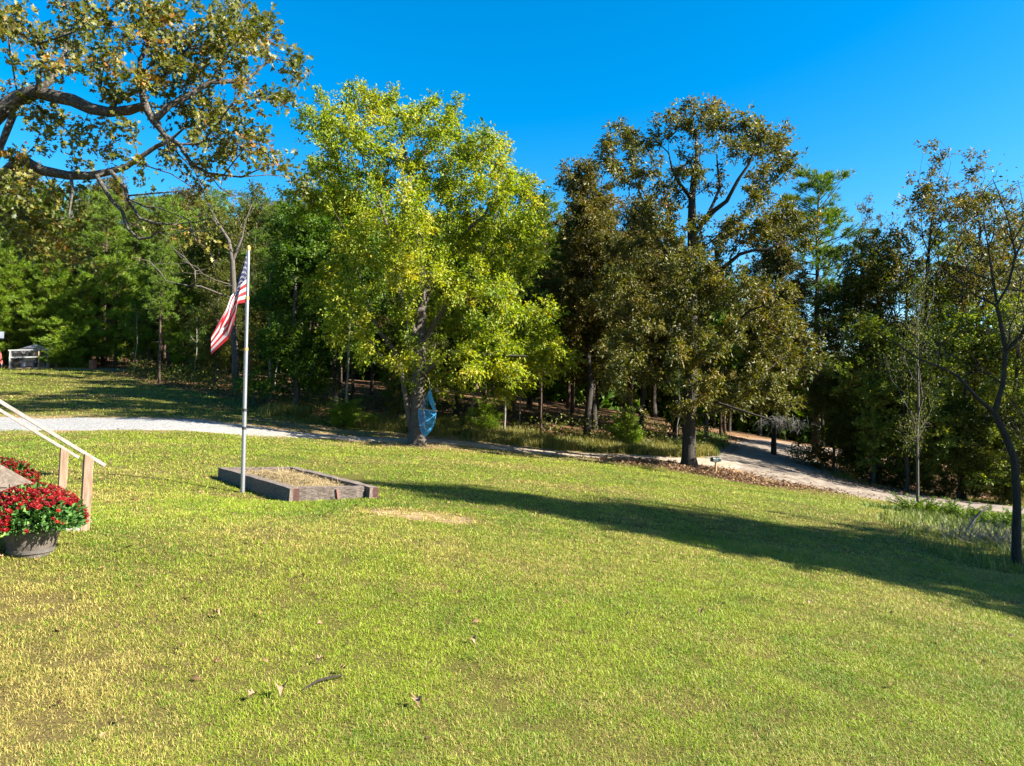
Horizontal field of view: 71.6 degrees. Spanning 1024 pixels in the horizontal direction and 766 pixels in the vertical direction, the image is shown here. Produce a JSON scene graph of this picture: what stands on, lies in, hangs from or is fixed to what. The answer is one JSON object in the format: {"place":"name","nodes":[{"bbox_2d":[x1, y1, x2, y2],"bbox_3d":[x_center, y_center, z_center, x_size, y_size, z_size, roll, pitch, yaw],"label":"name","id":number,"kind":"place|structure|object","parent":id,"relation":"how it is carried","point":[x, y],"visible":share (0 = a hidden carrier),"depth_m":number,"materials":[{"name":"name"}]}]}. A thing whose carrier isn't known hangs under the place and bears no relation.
{"place":"outdoors","nodes":[
{"label":"outdoors","id":0,"kind":"place"},
{"bbox_2d":[0,354,1023,765],"bbox_3d":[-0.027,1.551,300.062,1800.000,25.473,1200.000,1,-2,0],"label":"ground","id":1,"kind":"structure","parent":0,"point":[558,408],"depth_m":7.19,"materials":[{"name":"plant"}]},
{"bbox_2d":[0,279,19,361],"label":"young pine","id":2,"kind":"object","parent":1,"relation":"on","point":[1,311],"visible":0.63,"depth_m":64.87,"materials":[{"name":"green plant"}]},
{"bbox_2d":[0,200,34,358],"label":"pine tree","id":3,"kind":"object","parent":1,"relation":"on","point":[3,246],"visible":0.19,"depth_m":68.68,"materials":[{"name":"green plant"}]},
{"bbox_2d":[0,455,42,482],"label":"flower tub","id":4,"kind":"object","parent":1,"relation":"on","point":[26,470],"visible":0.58,"depth_m":10.87,"materials":[{"name":"red plant"}]},
{"bbox_2d":[0,246,48,365],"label":"young pine","id":5,"kind":"object","parent":1,"relation":"on","point":[18,285],"visible":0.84,"depth_m":65.88,"materials":[{"name":"green plant"}]},
{"bbox_2d":[8,344,56,369],"bbox_3d":[-42.087,-2.150,62.351,3.586,2.572,3.330,2,-2,-34],"label":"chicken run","id":6,"kind":"object","parent":1,"relation":"on","point":[34,348],"visible":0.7,"depth_m":61.34,"materials":[{"name":"metal"}]},
{"bbox_2d":[1,161,72,355],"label":"brown oak","id":7,"kind":"object","parent":1,"relation":"on","point":[37,182],"visible":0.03,"depth_m":78.75,"materials":[{"name":"green plant"}]},
{"bbox_2d":[0,482,89,558],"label":"flower tub","id":8,"kind":"object","parent":1,"relation":"on","point":[35,518],"visible":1,"depth_m":7.28,"materials":[{"name":"plant"}]},
{"bbox_2d":[0,236,97,363],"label":"young pine","id":9,"kind":"object","parent":1,"relation":"on","point":[31,283],"visible":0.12,"depth_m":68.19,"materials":[{"name":"green plant"}]},
{"bbox_2d":[15,183,83,355],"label":"pine tree","id":10,"kind":"object","parent":1,"relation":"on","point":[36,264],"visible":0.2,"depth_m":68.37,"materials":[{"name":"green plant"}]},
{"bbox_2d":[4,251,99,366],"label":"young pine","id":11,"kind":"object","parent":1,"relation":"on","point":[53,289],"visible":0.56,"depth_m":65.37,"materials":[{"name":"green plant"}]},
{"bbox_2d":[0,400,105,530],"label":"porch steps","id":12,"kind":"structure","parent":1,"relation":"on","point":[9,478],"depth_m":8.60,"materials":[{"name":"brown wood"}]},
{"bbox_2d":[31,315,105,367],"bbox_3d":[-38.883,-3.398,63.028,5.429,5.228,6.036,1,-2,-3],"label":"cedar bush","id":13,"kind":"object","parent":1,"relation":"on","point":[60,355],"visible":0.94,"depth_m":61.95,"materials":[{"name":"green plant"}]},
{"bbox_2d":[38,202,110,359],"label":"broadleaf tree","id":14,"kind":"object","parent":1,"relation":"on","point":[84,227],"visible":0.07,"depth_m":73.23,"materials":[{"name":"green plant"}]},
{"bbox_2d":[41,271,111,363],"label":"young pine","id":15,"kind":"object","parent":1,"relation":"on","point":[78,315],"visible":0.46,"depth_m":64.82,"materials":[{"name":"green plant"}]},
{"bbox_2d":[72,172,139,357],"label":"brown oak","id":16,"kind":"object","parent":1,"relation":"on","point":[117,189],"visible":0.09,"depth_m":91.16,"materials":[{"name":"green plant"}]},
{"bbox_2d":[78,188,133,363],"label":"pine tree","id":17,"kind":"object","parent":1,"relation":"on","point":[96,229],"visible":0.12,"depth_m":71.53,"materials":[{"name":"green plant"}]},
{"bbox_2d":[67,251,147,367],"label":"young pine","id":18,"kind":"object","parent":1,"relation":"on","point":[124,276],"visible":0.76,"depth_m":63.74,"materials":[{"name":"green plant"}]},
{"bbox_2d":[78,190,137,366],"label":"pine tree","id":19,"kind":"object","parent":1,"relation":"on","point":[101,236],"visible":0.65,"depth_m":66.41,"materials":[{"name":"green plant"}]},
{"bbox_2d":[104,201,155,364],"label":"pine tree","id":20,"kind":"object","parent":1,"relation":"on","point":[139,209],"visible":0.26,"depth_m":70.09,"materials":[{"name":"green plant"}]},
{"bbox_2d":[93,195,167,364],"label":"broadleaf tree","id":21,"kind":"object","parent":1,"relation":"on","point":[129,346],"visible":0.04,"depth_m":76.96,"materials":[{"name":"green plant"}]},
{"bbox_2d":[119,298,145,371],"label":"slim sapling","id":22,"kind":"object","parent":1,"relation":"on","point":[133,303],"visible":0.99,"depth_m":57.87,"materials":[{"name":"green plant"}]},
{"bbox_2d":[98,259,180,368],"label":"young pine","id":23,"kind":"object","parent":1,"relation":"on","point":[150,336],"visible":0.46,"depth_m":61.57,"materials":[{"name":"green plant"}]},
{"bbox_2d":[131,193,184,367],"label":"pine tree","id":24,"kind":"object","parent":1,"relation":"on","point":[148,235],"visible":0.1,"depth_m":68.13,"materials":[{"name":"green plant"}]},
{"bbox_2d":[0,0,317,277],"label":"overhanging oak","id":25,"kind":"object","parent":1,"relation":"on","point":[163,14],"visible":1,"depth_m":14.31,"materials":[{"name":"green plant"}]},
{"bbox_2d":[135,225,187,375],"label":"pine tree","id":26,"kind":"object","parent":1,"relation":"on","point":[149,292],"visible":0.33,"depth_m":56.08,"materials":[{"name":"green plant"}]},
{"bbox_2d":[140,235,183,382],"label":"pine tree","id":27,"kind":"object","parent":1,"relation":"on","point":[160,305],"visible":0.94,"depth_m":50.88,"materials":[{"name":"green plant"}]},
{"bbox_2d":[138,195,196,370],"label":"pine tree","id":28,"kind":"object","parent":1,"relation":"on","point":[173,217],"visible":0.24,"depth_m":61.07,"materials":[{"name":"green plant"}]},
{"bbox_2d":[133,183,220,366],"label":"brown oak","id":29,"kind":"object","parent":1,"relation":"on","point":[187,198],"visible":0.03,"depth_m":73.32,"materials":[{"name":"green plant"}]},
{"bbox_2d":[146,272,213,375],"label":"young pine","id":30,"kind":"object","parent":1,"relation":"on","point":[178,359],"visible":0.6,"depth_m":57.52,"materials":[{"name":"green plant"}]},
{"bbox_2d":[177,303,206,384],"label":"slim sapling","id":31,"kind":"object","parent":1,"relation":"on","point":[188,333],"visible":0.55,"depth_m":50.23,"materials":[{"name":"green plant"}]},
{"bbox_2d":[173,208,217,371],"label":"pine tree","id":32,"kind":"object","parent":1,"relation":"on","point":[195,213],"visible":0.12,"depth_m":60.85,"materials":[{"name":"green plant"}]},
{"bbox_2d":[129,184,269,391],"bbox_3d":[-20.676,-6.310,45.318,10.060,13.814,4.135,1,-2,4],"label":"bare tree","id":33,"kind":"object","parent":1,"relation":"on","point":[234,347],"visible":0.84,"depth_m":45.83,"materials":[{"name":"grey plant"}]},
{"bbox_2d":[162,205,261,374],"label":"broadleaf tree","id":34,"kind":"object","parent":1,"relation":"on","point":[221,217],"visible":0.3,"depth_m":57.47,"materials":[{"name":"green plant"}]},
{"bbox_2d":[179,258,259,387],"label":"broadleaf tree","id":35,"kind":"object","parent":1,"relation":"on","point":[217,308],"visible":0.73,"depth_m":47.48,"materials":[{"name":"green plant"}]},
{"bbox_2d":[227,189,256,371],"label":"pine tree","id":36,"kind":"object","parent":1,"relation":"on","point":[241,203],"visible":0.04,"depth_m":73.74,"materials":[{"name":"green plant"}]},
{"bbox_2d":[208,179,282,379],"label":"broadleaf tree","id":37,"kind":"object","parent":1,"relation":"on","point":[250,221],"visible":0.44,"depth_m":55.47,"materials":[{"name":"green plant"}]},
{"bbox_2d":[240,245,250,492],"bbox_3d":[-5.154,-0.202,13.726,0.084,4.928,0.153,1,-2,-11],"label":"flagpole","id":38,"kind":"object","parent":1,"relation":"on","point":[243,447],"visible":0.98,"depth_m":13.70,"materials":[{"name":"metal"}]},
{"bbox_2d":[211,253,246,353],"bbox_3d":[-5.405,-1.538,13.476,0.605,2.024,0.391,1,-2,-10],"label":"flag","id":39,"kind":"object","parent":38,"relation":"hanging from","point":[221,334],"visible":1,"depth_m":13.55,"materials":[{"name":"fabric"}]},
{"bbox_2d":[238,195,289,377],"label":"pine tree","id":40,"kind":"object","parent":1,"relation":"on","point":[262,252],"visible":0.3,"depth_m":51.11,"materials":[{"name":"green plant"}]},
{"bbox_2d":[256,255,285,399],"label":"slim sapling","id":41,"kind":"object","parent":1,"relation":"on","point":[265,283],"visible":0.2,"depth_m":42.49,"materials":[{"name":"green plant"}]},
{"bbox_2d":[229,195,360,405],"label":"broadleaf tree","id":42,"kind":"object","parent":1,"relation":"on","point":[312,243],"visible":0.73,"depth_m":38.10,"materials":[{"name":"green plant"}]},
{"bbox_2d":[218,465,378,501],"bbox_3d":[-4.389,2.003,14.259,1.472,0.550,3.944,2,-2,-44],"label":"garden bed","id":43,"kind":"object","parent":1,"relation":"on","point":[289,484],"visible":0.95,"depth_m":13.72,"materials":[{"name":"wood"},{"name":"grass"}]},
{"bbox_2d":[280,171,402,409],"bbox_3d":[-10.043,-5.220,41.087,6.365,14.236,6.570,0,-2,30],"label":"broadleaf tree","id":44,"kind":"object","parent":1,"relation":"on","point":[315,384],"visible":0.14,"depth_m":40.42,"materials":[{"name":"green plant"}]},
{"bbox_2d":[323,397,365,427],"bbox_3d":[-8.227,1.498,35.343,2.083,1.770,2.316,1,-2,5],"label":"cedar bush","id":45,"kind":"object","parent":1,"relation":"on","point":[348,416],"visible":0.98,"depth_m":34.95,"materials":[{"name":"green plant"}]},
{"bbox_2d":[324,262,383,413],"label":"slim sapling","id":46,"kind":"object","parent":1,"relation":"on","point":[346,268],"visible":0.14,"depth_m":37.18,"materials":[{"name":"green plant"}]},
{"bbox_2d":[0,417,744,468],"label":"gravel drive","id":47,"kind":"structure","parent":1,"relation":"on","point":[78,423],"depth_m":29.88,"materials":[{"name":"gravel"}]},
{"bbox_2d":[355,249,447,405],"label":"young pine","id":48,"kind":"object","parent":1,"relation":"on","point":[384,331],"visible":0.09,"depth_m":46.01,"materials":[{"name":"green plant"}]},
{"bbox_2d":[376,261,456,418],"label":"broadleaf tree","id":49,"kind":"object","parent":1,"relation":"on","point":[398,392],"visible":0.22,"depth_m":38.08,"materials":[{"name":"green plant"}]},
{"bbox_2d":[270,75,586,445],"bbox_3d":[-3.891,-6.226,32.312,15.248,18.212,11.587,1,-2,0],"label":"maple tree","id":50,"kind":"object","parent":1,"relation":"on","point":[416,220],"visible":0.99,"depth_m":31.23,"materials":[{"name":"green plant"}]},
{"bbox_2d":[418,370,436,436],"bbox_3d":[-3.815,0.870,31.277,0.993,2.994,0.532,0,-2,34],"label":"hammock","id":51,"kind":"object","parent":50,"relation":"hanging from","point":[433,411],"visible":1,"depth_m":31.15,"materials":[{"name":"blue fabric"}]},
{"bbox_2d":[422,232,469,394],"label":"broadleaf tree","id":52,"kind":"object","parent":1,"relation":"on","point":[428,259],"visible":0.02,"depth_m":51.42,"materials":[{"name":"green plant"}]},
{"bbox_2d":[427,210,494,417],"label":"broadleaf tree","id":53,"kind":"object","parent":1,"relation":"on","point":[456,410],"visible":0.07,"depth_m":41.58,"materials":[{"name":"green plant"}]},
{"bbox_2d":[447,294,488,417],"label":"slim sapling","id":54,"kind":"object","parent":1,"relation":"on","point":[478,303],"visible":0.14,"depth_m":38.65,"materials":[{"name":"green plant"}]},
{"bbox_2d":[465,394,503,429],"bbox_3d":[-1.542,1.744,37.700,1.992,2.398,2.215,0,-2,40],"label":"cedar bush","id":55,"kind":"object","parent":1,"relation":"on","point":[490,418],"visible":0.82,"depth_m":37.60,"materials":[{"name":"green plant"}]},
{"bbox_2d":[255,398,719,457],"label":"bank grass","id":56,"kind":"structure","parent":1,"relation":"on","point":[511,435],"depth_m":36.48,"materials":[{"name":"plant"}]},
{"bbox_2d":[0,351,993,488],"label":"undergrowth","id":57,"kind":"object","parent":1,"relation":"on","point":[206,379],"visible":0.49,"depth_m":43.06,"materials":[{"name":"green plant"}]},
{"bbox_2d":[0,393,1019,765],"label":"fallen leaves","id":58,"kind":"object","parent":1,"relation":"on","point":[196,677],"visible":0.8,"depth_m":12.08,"materials":[{"name":"plant"}]},
{"bbox_2d":[2,363,1023,504],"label":"leaf litter","id":59,"kind":"object","parent":1,"relation":"on","point":[724,473],"visible":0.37,"depth_m":38.45,"materials":[{"name":"plant"}]},
{"bbox_2d":[9,211,1023,466],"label":"wood","id":60,"kind":"object","parent":1,"relation":"on","point":[737,423],"depth_m":73.70,"materials":[{"name":"green plant"}]},
{"bbox_2d":[482,208,561,412],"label":"broadleaf tree","id":61,"kind":"object","parent":1,"relation":"on","point":[546,391],"visible":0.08,"depth_m":47.03,"materials":[{"name":"green plant"}]},
{"bbox_2d":[506,192,561,408],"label":"brown oak","id":62,"kind":"object","parent":1,"relation":"on","point":[529,402],"visible":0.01,"depth_m":52.51,"materials":[{"name":"green plant"}]},
{"bbox_2d":[512,191,570,422],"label":"pine tree","id":63,"kind":"object","parent":1,"relation":"on","point":[554,256],"visible":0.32,"depth_m":43.96,"materials":[{"name":"green plant"}]},
{"bbox_2d":[523,289,561,434],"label":"pine tree","id":64,"kind":"object","parent":1,"relation":"on","point":[542,307],"visible":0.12,"depth_m":37.74,"materials":[{"name":"green plant"}]},
{"bbox_2d":[527,153,648,435],"bbox_3d":[4.244,-4.742,39.776,6.757,16.473,8.812,1,-2,12],"label":"brown oak","id":65,"kind":"object","parent":1,"relation":"on","point":[591,222],"visible":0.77,"depth_m":38.80,"materials":[{"name":"green plant"}]},
{"bbox_2d":[547,208,658,430],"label":"brown oak","id":66,"kind":"object","parent":1,"relation":"on","point":[594,406],"visible":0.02,"depth_m":42.99,"materials":[{"name":"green plant"}]},
{"bbox_2d":[606,404,646,443],"bbox_3d":[6.118,2.402,38.539,2.274,2.685,2.045,0,-2,23],"label":"cedar bush","id":67,"kind":"object","parent":1,"relation":"on","point":[630,423],"visible":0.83,"depth_m":38.18,"materials":[{"name":"green plant"}]},
{"bbox_2d":[599,193,683,434],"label":"brown oak","id":68,"kind":"object","parent":1,"relation":"on","point":[652,282],"visible":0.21,"depth_m":43.51,"materials":[{"name":"green plant"}]},
{"bbox_2d":[658,356,684,439],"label":"slim sapling","id":69,"kind":"object","parent":1,"relation":"on","point":[680,380],"visible":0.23,"depth_m":40.47,"materials":[{"name":"green plant"}]},
{"bbox_2d":[650,235,698,417],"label":"oak tree","id":70,"kind":"object","parent":1,"relation":"on","point":[653,412],"depth_m":66.69,"materials":[{"name":"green plant"}]},
{"bbox_2d":[632,278,728,433],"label":"oak tree","id":71,"kind":"object","parent":1,"relation":"on","point":[661,389],"visible":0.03,"depth_m":47.89,"materials":[{"name":"green plant"}]},
{"bbox_2d":[661,265,752,440],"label":"broadleaf tree","id":72,"kind":"object","parent":1,"relation":"on","point":[732,363],"visible":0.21,"depth_m":42.97,"materials":[{"name":"green plant"}]},
{"bbox_2d":[586,92,834,467],"bbox_3d":[9.530,-4.524,34.368,10.869,17.234,13.893,1,-2,16],"label":"oak tree","id":73,"kind":"object","parent":1,"relation":"on","point":[690,359],"visible":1,"depth_m":31.98,"materials":[{"name":"green plant"}]},
{"bbox_2d":[709,300,750,431],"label":"brown oak","id":74,"kind":"object","parent":1,"relation":"on","point":[731,373],"depth_m":60.79,"materials":[{"name":"green plant"}]},
{"bbox_2d":[671,429,864,482],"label":"verge grass","id":75,"kind":"structure","parent":1,"relation":"on","point":[724,436],"depth_m":42.79,"materials":[{"name":"plant"}]},
{"bbox_2d":[720,206,820,454],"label":"brown oak","id":76,"kind":"object","parent":1,"relation":"on","point":[780,263],"visible":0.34,"depth_m":43.52,"materials":[{"name":"green plant"}]},
{"bbox_2d":[793,314,845,445],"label":"sparse oak","id":77,"kind":"object","parent":1,"relation":"on","point":[807,376],"visible":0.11,"depth_m":64.86,"materials":[{"name":"green plant"}]},
{"bbox_2d":[760,163,880,453],"bbox_3d":[21.732,-5.138,49.999,9.312,21.115,11.104,1,-2,17],"label":"pine tree","id":78,"kind":"object","parent":1,"relation":"on","point":[829,214],"visible":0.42,"depth_m":49.62,"materials":[{"name":"green plant"}]},
{"bbox_2d":[781,364,866,477],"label":"broadleaf tree","id":79,"kind":"object","parent":1,"relation":"on","point":[826,384],"visible":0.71,"depth_m":40.41,"materials":[{"name":"green plant"}]},
{"bbox_2d":[804,195,903,472],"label":"sparse oak","id":80,"kind":"object","parent":1,"relation":"on","point":[850,254],"visible":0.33,"depth_m":42.83,"materials":[{"name":"green plant"}]},
{"bbox_2d":[791,227,963,479],"bbox_3d":[21.327,-1.458,41.352,9.120,15.195,8.733,2,-2,-33],"label":"broadleaf tree","id":81,"kind":"object","parent":1,"relation":"on","point":[852,305],"visible":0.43,"depth_m":40.59,"materials":[{"name":"green plant"}]},
{"bbox_2d":[821,310,933,483],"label":"broadleaf tree","id":82,"kind":"object","parent":1,"relation":"on","point":[848,369],"visible":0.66,"depth_m":38.30,"materials":[{"name":"green plant"}]},
{"bbox_2d":[846,383,950,488],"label":"broadleaf tree","id":83,"kind":"object","parent":1,"relation":"on","point":[894,482],"visible":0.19,"depth_m":38.61,"materials":[{"name":"green plant"}]},
{"bbox_2d":[865,259,945,501],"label":"bare tree","id":84,"kind":"object","parent":1,"relation":"on","point":[918,425],"visible":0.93,"depth_m":24.51,"materials":[{"name":"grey plant"}]},
{"bbox_2d":[851,349,963,490],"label":"broadleaf tree","id":85,"kind":"object","parent":1,"relation":"on","point":[925,370],"visible":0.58,"depth_m":37.21,"materials":[{"name":"green plant"}]},
{"bbox_2d":[885,491,935,511],"bbox_3d":[12.122,3.676,21.716,1.472,0.725,1.188,1,-2,0],"label":"feathery weed","id":86,"kind":"object","parent":1,"relation":"on","point":[902,505],"visible":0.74,"depth_m":21.72,"materials":[{"name":"plant"}]},
{"bbox_2d":[862,208,982,464],"bbox_3d":[25.873,-2.676,46.970,8.117,18.144,8.326,2,-2,-43],"label":"bare tree","id":87,"kind":"object","parent":1,"relation":"on","point":[910,234],"visible":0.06,"depth_m":47.04,"materials":[{"name":"green plant"}]},
{"bbox_2d":[901,495,944,513],"bbox_3d":[12.315,3.676,21.095,1.056,0.644,1.309,2,-2,-19],"label":"feathery weed","id":88,"kind":"object","parent":1,"relation":"on","point":[919,506],"visible":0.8,"depth_m":21.12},
{"bbox_2d":[856,154,1023,564],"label":"leaning tree","id":89,"kind":"object","parent":1,"relation":"on","point":[1016,545],"visible":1,"depth_m":13.94,"materials":[{"name":"green plant"}]},
{"bbox_2d":[859,137,1023,491],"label":"sparse oak","id":90,"kind":"object","parent":1,"relation":"on","point":[926,190],"visible":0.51,"depth_m":39.62,"materials":[{"name":"green plant"}]},
{"bbox_2d":[862,501,1023,573],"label":"rough weeds","id":91,"kind":"object","parent":1,"relation":"on","point":[932,516],"visible":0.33,"depth_m":15.92,"materials":[{"name":"green plant"}]},
{"bbox_2d":[902,224,986,456],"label":"pine tree","id":92,"kind":"object","parent":1,"relation":"on","point":[942,245],"visible":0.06,"depth_m":48.40,"materials":[{"name":"green plant"}]},
{"bbox_2d":[894,395,1001,501],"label":"broadleaf tree","id":93,"kind":"object","parent":1,"relation":"on","point":[967,409],"visible":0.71,"depth_m":35.56,"materials":[{"name":"green plant"}]},
{"bbox_2d":[898,298,1023,499],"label":"broadleaf tree","id":94,"kind":"object","parent":1,"relation":"on","point":[954,323],"visible":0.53,"depth_m":36.17,"materials":[{"name":"green plant"}]},
{"bbox_2d":[898,510,1023,551],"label":"brush heap","id":95,"kind":"object","parent":1,"relation":"on","point":[997,535],"visible":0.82,"depth_m":15.89,"materials":[{"name":"plant"}]},
{"bbox_2d":[933,496,991,520],"bbox_3d":[12.676,3.604,19.944,1.554,0.765,1.254,0,-2,33],"label":"feathery weed","id":96,"kind":"object","parent":1,"relation":"on","point":[959,512],"visible":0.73,"depth_m":20.04,"materials":[{"name":"plant"}]},
{"bbox_2d":[919,146,1023,494],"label":"sparse oak","id":97,"kind":"object","parent":1,"relation":"on","point":[978,211],"visible":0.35,"depth_m":39.45,"materials":[{"name":"green plant"}]},
{"bbox_2d":[931,288,1023,504],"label":"broadleaf tree","id":98,"kind":"object","parent":1,"relation":"on","point":[1014,375],"visible":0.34,"depth_m":35.86,"materials":[{"name":"green plant"}]},
{"bbox_2d":[936,182,1023,473],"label":"sparse oak","id":99,"kind":"object","parent":1,"relation":"on","point":[1004,200],"visible":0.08,"depth_m":46.97,"materials":[{"name":"green plant"}]},
{"bbox_2d":[950,400,1023,504],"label":"broadleaf tree","id":100,"kind":"object","parent":1,"relation":"on","point":[1005,494],"visible":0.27,"depth_m":35.28,"materials":[{"name":"green plant"}]},
{"bbox_2d":[952,256,1023,449],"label":"broadleaf tree","id":101,"kind":"object","parent":1,"relation":"on","point":[1017,350],"visible":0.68,"depth_m":34.08,"materials":[{"name":"green plant"}]},
{"bbox_2d":[968,506,1023,528],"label":"feathery weed","id":102,"kind":"object","parent":1,"relation":"on","point":[986,516],"visible":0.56,"depth_m":18.70,"materials":[{"name":"plant"}]},
{"bbox_2d":[0,0,1023,355],"label":"sky","id":103,"kind":"structure","parent":0,"point":[858,81],"materials":[{"name":"blue"}]},
{"bbox_2d":[704,439,1023,513],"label":"dirt road","id":104,"kind":"structure","parent":0,"point":[755,455],"depth_m":36.07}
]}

